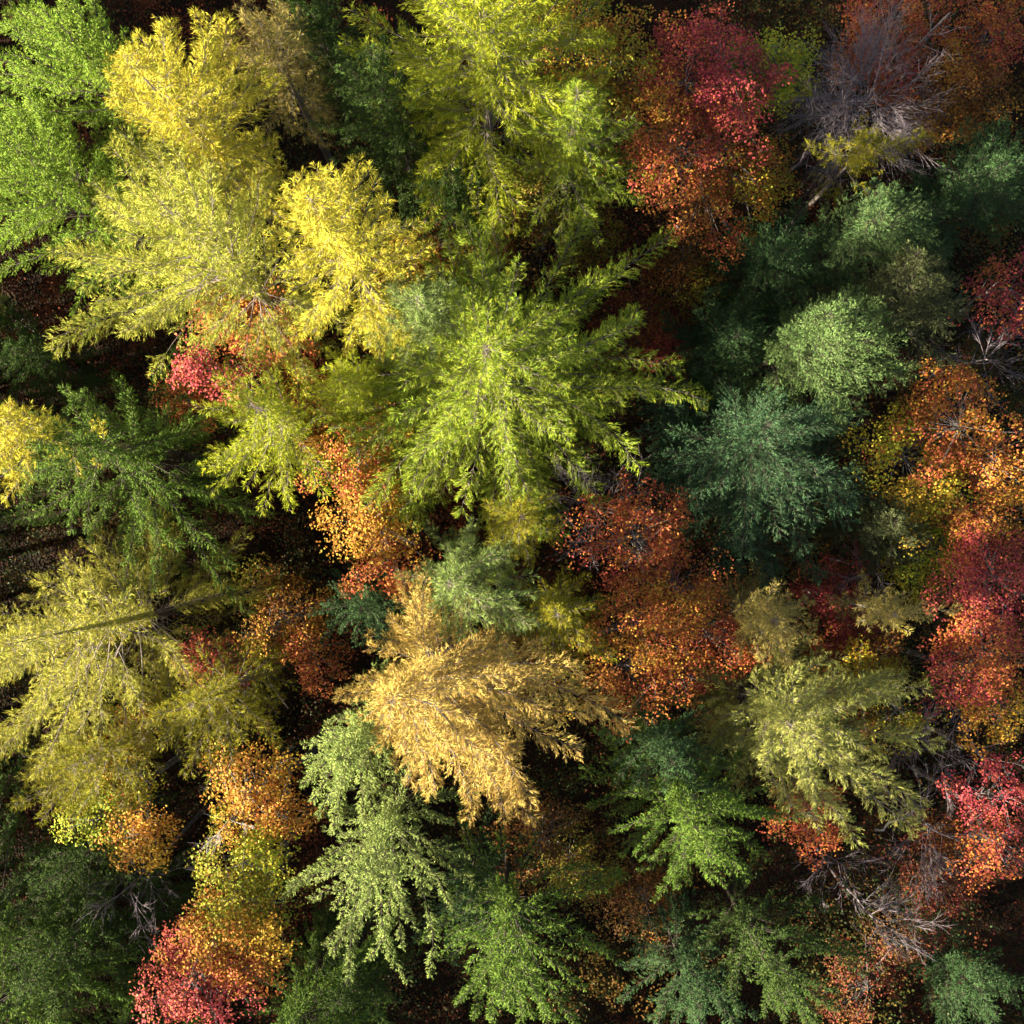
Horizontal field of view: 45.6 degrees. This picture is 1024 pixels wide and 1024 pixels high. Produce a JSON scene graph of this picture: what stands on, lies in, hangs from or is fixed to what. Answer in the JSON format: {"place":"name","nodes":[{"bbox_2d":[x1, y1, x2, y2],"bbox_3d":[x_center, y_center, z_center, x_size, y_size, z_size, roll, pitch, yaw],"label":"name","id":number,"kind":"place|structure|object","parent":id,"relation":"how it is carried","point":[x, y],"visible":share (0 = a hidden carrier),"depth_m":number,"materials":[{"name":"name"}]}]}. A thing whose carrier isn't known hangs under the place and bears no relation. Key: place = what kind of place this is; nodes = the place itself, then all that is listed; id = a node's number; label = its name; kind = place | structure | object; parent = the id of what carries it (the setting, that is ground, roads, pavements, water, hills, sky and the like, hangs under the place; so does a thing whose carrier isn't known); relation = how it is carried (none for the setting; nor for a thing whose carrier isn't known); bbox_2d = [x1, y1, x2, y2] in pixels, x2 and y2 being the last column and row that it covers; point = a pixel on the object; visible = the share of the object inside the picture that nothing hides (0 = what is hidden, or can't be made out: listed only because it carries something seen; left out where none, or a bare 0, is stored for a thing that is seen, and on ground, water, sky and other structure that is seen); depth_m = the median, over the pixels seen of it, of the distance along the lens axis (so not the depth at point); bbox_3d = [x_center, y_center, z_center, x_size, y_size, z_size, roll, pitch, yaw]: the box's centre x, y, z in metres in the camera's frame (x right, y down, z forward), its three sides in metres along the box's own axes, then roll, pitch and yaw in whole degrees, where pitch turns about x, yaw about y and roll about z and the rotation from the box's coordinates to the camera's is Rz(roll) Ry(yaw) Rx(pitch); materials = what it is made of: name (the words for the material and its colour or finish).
{"place":"outdoors","nodes":[
{"label":"outdoors","id":0,"kind":"place"},
{"bbox_2d":[0,0,1023,1023],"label":"forest floor","id":1,"kind":"structure","parent":0,"point":[771,879],"depth_m":54.10,"materials":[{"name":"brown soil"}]},
{"bbox_2d":[0,702,92,933],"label":"spruce tree","id":2,"kind":"object","parent":1,"relation":"on","point":[12,893],"visible":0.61,"depth_m":44.53,"materials":[{"name":"green plant"}]},
{"bbox_2d":[0,297,113,420],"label":"spruce tree","id":3,"kind":"object","parent":1,"relation":"on","point":[15,358],"visible":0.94,"depth_m":46.92,"materials":[{"name":"green plant"}]},
{"bbox_2d":[0,839,139,1023],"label":"spruce tree","id":4,"kind":"object","parent":1,"relation":"on","point":[39,1017],"visible":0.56,"depth_m":43.21,"materials":[{"name":"green plant"}]},
{"bbox_2d":[0,773,183,949],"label":"spruce tree","id":5,"kind":"object","parent":1,"relation":"on","point":[52,875],"visible":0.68,"depth_m":43.21,"materials":[{"name":"green plant"}]},
{"bbox_2d":[4,670,194,843],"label":"larch tree","id":6,"kind":"object","parent":1,"relation":"on","point":[80,767],"visible":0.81,"depth_m":40.94,"materials":[{"name":"yellow plant"}]},
{"bbox_2d":[0,397,206,506],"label":"larch tree","id":7,"kind":"object","parent":1,"relation":"on","point":[19,426],"visible":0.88,"depth_m":33.61,"materials":[{"name":"yellow plant"}]},
{"bbox_2d":[0,815,209,1023],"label":"spruce tree","id":8,"kind":"object","parent":1,"relation":"on","point":[39,968],"visible":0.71,"depth_m":44.76,"materials":[{"name":"green plant"}]},
{"bbox_2d":[0,0,216,193],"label":"spruce tree","id":9,"kind":"object","parent":1,"relation":"on","point":[80,50],"visible":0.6,"depth_m":38.36,"materials":[{"name":"green plant"}]},
{"bbox_2d":[0,64,227,337],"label":"spruce tree","id":10,"kind":"object","parent":1,"relation":"on","point":[35,159],"visible":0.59,"depth_m":38.64,"materials":[{"name":"green plant"}]},
{"bbox_2d":[48,696,203,877],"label":"beech tree","id":11,"kind":"object","parent":1,"relation":"on","point":[139,826],"visible":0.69,"depth_m":42.15,"materials":[{"name":"orange plant"}]},
{"bbox_2d":[53,961,220,1023],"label":"spruce tree","id":12,"kind":"object","parent":1,"relation":"on","point":[123,1011],"visible":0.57,"depth_m":47.65,"materials":[{"name":"green plant"}]},
{"bbox_2d":[0,339,276,615],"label":"spruce tree","id":13,"kind":"object","parent":1,"relation":"on","point":[153,460],"visible":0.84,"depth_m":43.42,"materials":[{"name":"green plant"}]},
{"bbox_2d":[0,474,279,817],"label":"larch tree","id":14,"kind":"object","parent":1,"relation":"on","point":[87,624],"visible":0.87,"depth_m":42.06,"materials":[{"name":"yellow plant"}]},
{"bbox_2d":[72,805,210,958],"bbox_3d":[-13.159,13.784,47.610,4.755,13.085,4.160,36,90,0],"label":"bare shrub","id":15,"kind":"object","parent":1,"relation":"on","point":[192,821],"visible":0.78,"depth_m":44.08,"materials":[{"name":"grey plant"}]},
{"bbox_2d":[43,104,363,407],"bbox_3d":[-9.879,-8.336,40.453,9.903,27.406,9.755,0,90,0],"label":"larch tree","id":16,"kind":"object","parent":1,"relation":"on","point":[186,228],"visible":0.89,"depth_m":37.51,"materials":[{"name":"yellow plant"}]},
{"bbox_2d":[102,6,306,260],"bbox_3d":[-9.591,-12.284,40.952,5.523,26.404,6.449,0,90,0],"label":"larch tree","id":17,"kind":"object","parent":1,"relation":"on","point":[158,79],"visible":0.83,"depth_m":34.82,"materials":[{"name":"yellow plant"}]},
{"bbox_2d":[128,850,293,1023],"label":"maple tree","id":18,"kind":"object","parent":1,"relation":"on","point":[216,956],"visible":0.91,"depth_m":40.79,"materials":[{"name":"red plant"}]},
{"bbox_2d":[143,635,300,790],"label":"larch tree","id":19,"kind":"object","parent":1,"relation":"on","point":[196,698],"visible":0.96,"depth_m":41.22,"materials":[{"name":"yellow plant"}]},
{"bbox_2d":[166,625,292,734],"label":"maple shrub","id":20,"kind":"object","parent":1,"relation":"on","point":[205,648],"visible":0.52,"depth_m":45.71,"materials":[{"name":"red plant"}]},
{"bbox_2d":[165,317,295,417],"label":"maple shrub","id":21,"kind":"object","parent":1,"relation":"on","point":[190,365],"visible":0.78,"depth_m":40.25,"materials":[{"name":"red plant"}]},
{"bbox_2d":[145,261,327,434],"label":"beech tree","id":22,"kind":"object","parent":1,"relation":"on","point":[237,342],"visible":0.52,"depth_m":44.13,"materials":[{"name":"orange plant"}]},
{"bbox_2d":[178,786,323,971],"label":"beech tree","id":23,"kind":"object","parent":1,"relation":"on","point":[244,854],"visible":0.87,"depth_m":40.85,"materials":[{"name":"yellow plant"}]},
{"bbox_2d":[197,728,325,861],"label":"beech tree","id":24,"kind":"object","parent":1,"relation":"on","point":[261,780],"visible":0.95,"depth_m":40.77,"materials":[{"name":"orange plant"}]},
{"bbox_2d":[209,0,340,176],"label":"larch tree","id":25,"kind":"object","parent":1,"relation":"on","point":[259,30],"visible":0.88,"depth_m":40.87,"materials":[{"name":"yellow plant"}]},
{"bbox_2d":[191,346,360,515],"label":"larch tree","id":26,"kind":"object","parent":1,"relation":"on","point":[272,417],"visible":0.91,"depth_m":39.97,"materials":[{"name":"yellow plant"}]},
{"bbox_2d":[229,552,366,701],"bbox_3d":[-8.281,4.206,49.269,6.095,9.771,4.350,38,90,0],"label":"beech shrub","id":27,"kind":"object","parent":1,"relation":"on","point":[304,629],"visible":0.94,"depth_m":45.85,"materials":[{"name":"orange plant"}]},
{"bbox_2d":[261,0,376,128],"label":"spruce tree","id":28,"kind":"object","parent":1,"relation":"on","point":[319,22],"visible":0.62,"depth_m":44.16,"materials":[{"name":"green plant"}]},
{"bbox_2d":[239,901,423,1023],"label":"spruce tree","id":29,"kind":"object","parent":1,"relation":"on","point":[288,1015],"visible":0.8,"depth_m":44.73,"materials":[{"name":"green plant"}]},
{"bbox_2d":[275,896,415,1023],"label":"spruce tree","id":30,"kind":"object","parent":1,"relation":"on","point":[345,993],"visible":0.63,"depth_m":45.75,"materials":[{"name":"green plant"}]},
{"bbox_2d":[304,346,395,431],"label":"larch tree","id":31,"kind":"object","parent":1,"relation":"on","point":[351,387],"visible":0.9,"depth_m":39.89,"materials":[{"name":"yellow plant"}]},
{"bbox_2d":[297,655,408,835],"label":"spruce tree","id":32,"kind":"object","parent":1,"relation":"on","point":[344,750],"visible":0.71,"depth_m":37.73,"materials":[{"name":"green plant"}]},
{"bbox_2d":[261,152,447,361],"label":"larch tree","id":33,"kind":"object","parent":1,"relation":"on","point":[317,213],"visible":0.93,"depth_m":34.10,"materials":[{"name":"yellow plant"}]},
{"bbox_2d":[307,559,422,661],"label":"spruce tree","id":34,"kind":"object","parent":1,"relation":"on","point":[376,609],"visible":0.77,"depth_m":44.56,"materials":[{"name":"green plant"}]},
{"bbox_2d":[293,400,440,601],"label":"beech tree","id":35,"kind":"object","parent":1,"relation":"on","point":[373,525],"visible":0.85,"depth_m":42.92,"materials":[{"name":"orange plant"}]},
{"bbox_2d":[276,740,496,984],"bbox_3d":[-3.751,12.167,42.702,8.380,22.905,6.832,-45,90,0],"label":"spruce tree","id":36,"kind":"object","parent":1,"relation":"on","point":[371,867],"visible":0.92,"depth_m":38.94,"materials":[{"name":"green plant"}]},
{"bbox_2d":[308,11,484,246],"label":"spruce tree","id":37,"kind":"object","parent":1,"relation":"on","point":[391,143],"visible":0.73,"depth_m":42.47,"materials":[{"name":"green plant"}]},
{"bbox_2d":[364,265,489,396],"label":"larch tree","id":38,"kind":"object","parent":1,"relation":"on","point":[418,305],"visible":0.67,"depth_m":38.27,"materials":[{"name":"green plant"}]},
{"bbox_2d":[397,133,505,263],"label":"spruce tree","id":39,"kind":"object","parent":1,"relation":"on","point":[453,201],"visible":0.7,"depth_m":43.62,"materials":[{"name":"green plant"}]},
{"bbox_2d":[399,180,530,286],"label":"beech shrub","id":40,"kind":"object","parent":1,"relation":"on","point":[440,248],"visible":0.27,"depth_m":47.80,"materials":[{"name":"green plant"}]},
{"bbox_2d":[410,805,543,970],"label":"spruce tree","id":41,"kind":"object","parent":1,"relation":"on","point":[467,891],"visible":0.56,"depth_m":45.95,"materials":[{"name":"green plant"}]},
{"bbox_2d":[338,0,616,238],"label":"larch tree","id":42,"kind":"object","parent":1,"relation":"on","point":[489,80],"visible":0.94,"depth_m":37.96,"materials":[{"name":"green plant"}]},
{"bbox_2d":[394,515,570,660],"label":"larch tree","id":43,"kind":"object","parent":1,"relation":"on","point":[449,585],"visible":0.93,"depth_m":40.77,"materials":[{"name":"green plant"}]},
{"bbox_2d":[330,567,641,826],"bbox_3d":[-1.143,6.176,41.198,9.236,25.912,6.639,34,90,0],"label":"larch tree","id":44,"kind":"object","parent":1,"relation":"on","point":[406,699],"visible":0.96,"depth_m":36.20,"materials":[{"name":"yellow plant"}]},
{"bbox_2d":[302,204,713,590],"bbox_3d":[-0.231,-4.000,43.527,14.663,21.249,13.708,0,90,0],"label":"larch tree","id":45,"kind":"object","parent":1,"relation":"on","point":[485,360],"visible":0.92,"depth_m":41.55,"materials":[{"name":"green plant"}]},
{"bbox_2d":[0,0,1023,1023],"bbox_3d":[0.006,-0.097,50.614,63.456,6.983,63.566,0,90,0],"label":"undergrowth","id":46,"kind":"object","parent":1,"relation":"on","point":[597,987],"visible":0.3,"depth_m":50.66,"materials":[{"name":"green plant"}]},
{"bbox_2d":[480,476,563,568],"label":"larch tree","id":47,"kind":"object","parent":1,"relation":"on","point":[518,521],"visible":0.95,"depth_m":41.54,"materials":[{"name":"yellow plant"}]},
{"bbox_2d":[415,786,630,1023],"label":"spruce tree","id":48,"kind":"object","parent":1,"relation":"on","point":[505,960],"visible":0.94,"depth_m":40.81,"materials":[{"name":"green plant"}]},
{"bbox_2d":[463,578,621,729],"bbox_3d":[1.459,5.732,49.565,5.943,9.179,5.307,-24,90,0],"label":"beech shrub","id":49,"kind":"object","parent":1,"relation":"on","point":[519,642],"visible":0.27,"depth_m":46.26,"materials":[{"name":"orange plant"}]},
{"bbox_2d":[483,778,629,905],"bbox_3d":[1.795,12.771,49.407,5.828,9.489,5.425,0,90,0],"label":"beech shrub","id":50,"kind":"object","parent":1,"relation":"on","point":[544,842],"visible":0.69,"depth_m":46.69,"materials":[{"name":"brown plant"}]},
{"bbox_2d":[497,152,627,296],"bbox_3d":[1.953,-11.244,49.876,5.267,8.565,5.450,0,90,0],"label":"beech shrub","id":51,"kind":"object","parent":1,"relation":"on","point":[532,196],"visible":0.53,"depth_m":47.65,"materials":[{"name":"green plant"}]},
{"bbox_2d":[512,559,622,670],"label":"larch tree","id":52,"kind":"object","parent":1,"relation":"on","point":[551,605],"visible":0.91,"depth_m":42.46,"materials":[{"name":"yellow plant"}]},
{"bbox_2d":[501,0,659,177],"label":"beech tree","id":53,"kind":"object","parent":1,"relation":"on","point":[612,55],"visible":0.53,"depth_m":41.61,"materials":[{"name":"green plant"}]},
{"bbox_2d":[491,64,670,256],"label":"larch tree","id":54,"kind":"object","parent":1,"relation":"on","point":[571,142],"visible":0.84,"depth_m":42.78,"materials":[{"name":"green plant"}]},
{"bbox_2d":[539,444,679,572],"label":"bare tree","id":55,"kind":"object","parent":1,"relation":"on","point":[577,502],"visible":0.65,"depth_m":44.46,"materials":[{"name":"plant"}]},
{"bbox_2d":[583,828,686,950],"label":"beech shrub","id":56,"kind":"object","parent":1,"relation":"on","point":[643,891],"visible":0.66,"depth_m":48.79,"materials":[{"name":"orange plant"}]},
{"bbox_2d":[583,250,719,409],"bbox_3d":[5.768,-7.346,50.898,5.861,6.514,6.338,0,90,0],"label":"beech shrub","id":57,"kind":"object","parent":1,"relation":"on","point":[652,330],"visible":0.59,"depth_m":48.69,"materials":[{"name":"red plant"}]},
{"bbox_2d":[571,609,749,743],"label":"beech tree","id":58,"kind":"object","parent":1,"relation":"on","point":[614,679],"visible":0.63,"depth_m":44.45,"materials":[{"name":"orange plant"}]},
{"bbox_2d":[552,467,772,689],"bbox_3d":[5.013,2.943,47.806,7.010,12.694,9.067,-26,90,0],"label":"beech tree","id":59,"kind":"object","parent":1,"relation":"on","point":[655,591],"visible":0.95,"depth_m":43.10,"materials":[{"name":"orange plant"}]},
{"bbox_2d":[596,672,731,813],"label":"spruce tree","id":60,"kind":"object","parent":1,"relation":"on","point":[660,742],"visible":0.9,"depth_m":43.09,"materials":[{"name":"green plant"}]},
{"bbox_2d":[631,204,741,331],"bbox_3d":[7.457,-10.008,50.826,4.636,6.654,5.018,21,90,0],"label":"beech shrub","id":61,"kind":"object","parent":1,"relation":"on","point":[692,266],"visible":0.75,"depth_m":48.59,"materials":[{"name":"brown plant"}]},
{"bbox_2d":[616,881,760,1023],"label":"spruce tree","id":62,"kind":"object","parent":1,"relation":"on","point":[691,996],"visible":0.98,"depth_m":45.31,"materials":[{"name":"green plant"}]},
{"bbox_2d":[578,696,803,903],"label":"spruce tree","id":63,"kind":"object","parent":1,"relation":"on","point":[681,811],"visible":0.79,"depth_m":41.46,"materials":[{"name":"green plant"}]},
{"bbox_2d":[607,73,803,271],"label":"beech tree","id":64,"kind":"object","parent":1,"relation":"on","point":[716,183],"visible":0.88,"depth_m":43.95,"materials":[{"name":"orange plant"}]},
{"bbox_2d":[615,0,824,170],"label":"maple tree","id":65,"kind":"object","parent":1,"relation":"on","point":[714,74],"visible":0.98,"depth_m":41.46,"materials":[{"name":"red plant"}]},
{"bbox_2d":[656,287,809,413],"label":"fir tree","id":66,"kind":"object","parent":1,"relation":"on","point":[721,344],"visible":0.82,"depth_m":45.62,"materials":[{"name":"green plant"}]},
{"bbox_2d":[631,349,885,597],"bbox_3d":[8.954,-1.760,45.051,8.857,18.203,9.879,0,90,0],"label":"fir tree","id":67,"kind":"object","parent":1,"relation":"on","point":[761,440],"visible":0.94,"depth_m":42.88,"materials":[{"name":"green plant"}]},
{"bbox_2d":[704,560,822,679],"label":"larch tree","id":68,"kind":"object","parent":1,"relation":"on","point":[754,612],"visible":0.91,"depth_m":42.75,"materials":[{"name":"yellow plant"}]},
{"bbox_2d":[668,840,874,1023],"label":"spruce tree","id":69,"kind":"object","parent":1,"relation":"on","point":[773,972],"visible":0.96,"depth_m":44.33,"materials":[{"name":"green plant"}]},
{"bbox_2d":[699,197,850,335],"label":"fir tree","id":70,"kind":"object","parent":1,"relation":"on","point":[757,270],"visible":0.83,"depth_m":44.56,"materials":[{"name":"green plant"}]},
{"bbox_2d":[754,777,852,871],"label":"maple shrub","id":71,"kind":"object","parent":1,"relation":"on","point":[830,833],"visible":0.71,"depth_m":45.91,"materials":[{"name":"orange plant"}]},
{"bbox_2d":[667,608,946,849],"bbox_3d":[11.139,7.869,45.664,10.134,16.980,7.436,19,90,0],"label":"larch tree","id":72,"kind":"object","parent":1,"relation":"on","point":[773,705],"visible":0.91,"depth_m":43.32,"materials":[{"name":"yellow plant"}]},
{"bbox_2d":[711,282,919,434],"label":"fir tree","id":73,"kind":"object","parent":1,"relation":"on","point":[817,326],"visible":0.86,"depth_m":40.27,"materials":[{"name":"green plant"}]},
{"bbox_2d":[784,533,894,658],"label":"maple shrub","id":74,"kind":"object","parent":1,"relation":"on","point":[846,621],"visible":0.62,"depth_m":47.95,"materials":[{"name":"red plant"}]},
{"bbox_2d":[769,601,912,692],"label":"beech shrub","id":75,"kind":"object","parent":1,"relation":"on","point":[828,650],"visible":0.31,"depth_m":48.40,"materials":[{"name":"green plant"}]},
{"bbox_2d":[783,113,937,230],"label":"larch tree","id":76,"kind":"object","parent":1,"relation":"on","point":[858,156],"visible":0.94,"depth_m":42.04,"materials":[{"name":"yellow plant"}]},
{"bbox_2d":[774,177,955,304],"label":"fir tree","id":77,"kind":"object","parent":1,"relation":"on","point":[873,219],"visible":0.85,"depth_m":41.05,"materials":[{"name":"green plant"}]},
{"bbox_2d":[765,0,968,208],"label":"bare tree","id":78,"kind":"object","parent":1,"relation":"on","point":[825,96],"visible":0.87,"depth_m":42.92,"materials":[{"name":"grey plant"}]},
{"bbox_2d":[791,623,949,766],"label":"beech tree","id":79,"kind":"object","parent":1,"relation":"on","point":[859,661],"visible":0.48,"depth_m":46.53,"materials":[{"name":"yellow plant"}]},
{"bbox_2d":[798,457,958,583],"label":"fir tree","id":80,"kind":"object","parent":1,"relation":"on","point":[874,527],"visible":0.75,"depth_m":45.49,"materials":[{"name":"green plant"}]},
{"bbox_2d":[806,893,953,1023],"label":"beech shrub","id":81,"kind":"object","parent":1,"relation":"on","point":[884,961],"visible":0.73,"depth_m":48.95,"materials":[{"name":"orange plant"}]},
{"bbox_2d":[802,569,962,636],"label":"larch tree","id":82,"kind":"object","parent":1,"relation":"on","point":[882,613],"visible":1,"depth_m":42.66,"materials":[{"name":"yellow plant"}]},
{"bbox_2d":[817,0,952,123],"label":"maple tree","id":83,"kind":"object","parent":1,"relation":"on","point":[914,17],"visible":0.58,"depth_m":45.08,"materials":[{"name":"plant"}]},
{"bbox_2d":[816,848,957,971],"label":"bare tree","id":84,"kind":"object","parent":1,"relation":"on","point":[884,906],"visible":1,"depth_m":46.64,"materials":[{"name":"grey plant"}]},
{"bbox_2d":[808,239,973,369],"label":"fir tree","id":85,"kind":"object","parent":1,"relation":"on","point":[888,277],"visible":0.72,"depth_m":40.85,"materials":[{"name":"green plant"}]},
{"bbox_2d":[874,490,981,614],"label":"beech tree","id":86,"kind":"object","parent":1,"relation":"on","point":[928,556],"visible":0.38,"depth_m":46.45,"materials":[{"name":"green plant"}]},
{"bbox_2d":[837,348,1023,556],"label":"beech tree","id":87,"kind":"object","parent":1,"relation":"on","point":[936,460],"visible":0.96,"depth_m":43.06,"materials":[{"name":"orange plant"}]},
{"bbox_2d":[873,790,1000,923],"bbox_3d":[17.372,14.039,50.805,5.127,6.698,5.145,0,90,0],"label":"beech shrub","id":88,"kind":"object","parent":1,"relation":"on","point":[941,827],"visible":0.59,"depth_m":48.65,"materials":[{"name":"orange plant"}]},
{"bbox_2d":[852,741,1023,917],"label":"bare tree","id":89,"kind":"object","parent":1,"relation":"on","point":[930,848],"visible":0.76,"depth_m":47.74,"materials":[{"name":"grey plant"}]},
{"bbox_2d":[872,0,1023,176],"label":"beech tree","id":90,"kind":"object","parent":1,"relation":"on","point":[966,69],"visible":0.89,"depth_m":45.64,"materials":[{"name":"orange plant"}]},
{"bbox_2d":[888,114,1023,271],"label":"fir tree","id":91,"kind":"object","parent":1,"relation":"on","point":[1003,163],"visible":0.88,"depth_m":43.97,"materials":[{"name":"green plant"}]},
{"bbox_2d":[890,466,1023,638],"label":"maple tree","id":92,"kind":"object","parent":1,"relation":"on","point":[972,563],"visible":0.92,"depth_m":43.39,"materials":[{"name":"red plant"}]},
{"bbox_2d":[891,898,1023,1023],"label":"fir tree","id":93,"kind":"object","parent":1,"relation":"on","point":[969,970],"visible":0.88,"depth_m":48.67,"materials":[{"name":"green plant"}]},
{"bbox_2d":[893,580,1023,760],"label":"maple tree","id":94,"kind":"object","parent":1,"relation":"on","point":[982,665],"visible":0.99,"depth_m":43.52,"materials":[{"name":"red plant"}]},
{"bbox_2d":[908,245,1023,348],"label":"maple tree","id":95,"kind":"object","parent":1,"relation":"on","point":[1002,290],"visible":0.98,"depth_m":43.51,"materials":[{"name":"red plant"}]},
{"bbox_2d":[911,748,1023,894],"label":"maple tree","id":96,"kind":"object","parent":1,"relation":"on","point":[989,808],"visible":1,"depth_m":44.84,"materials":[{"name":"red plant"}]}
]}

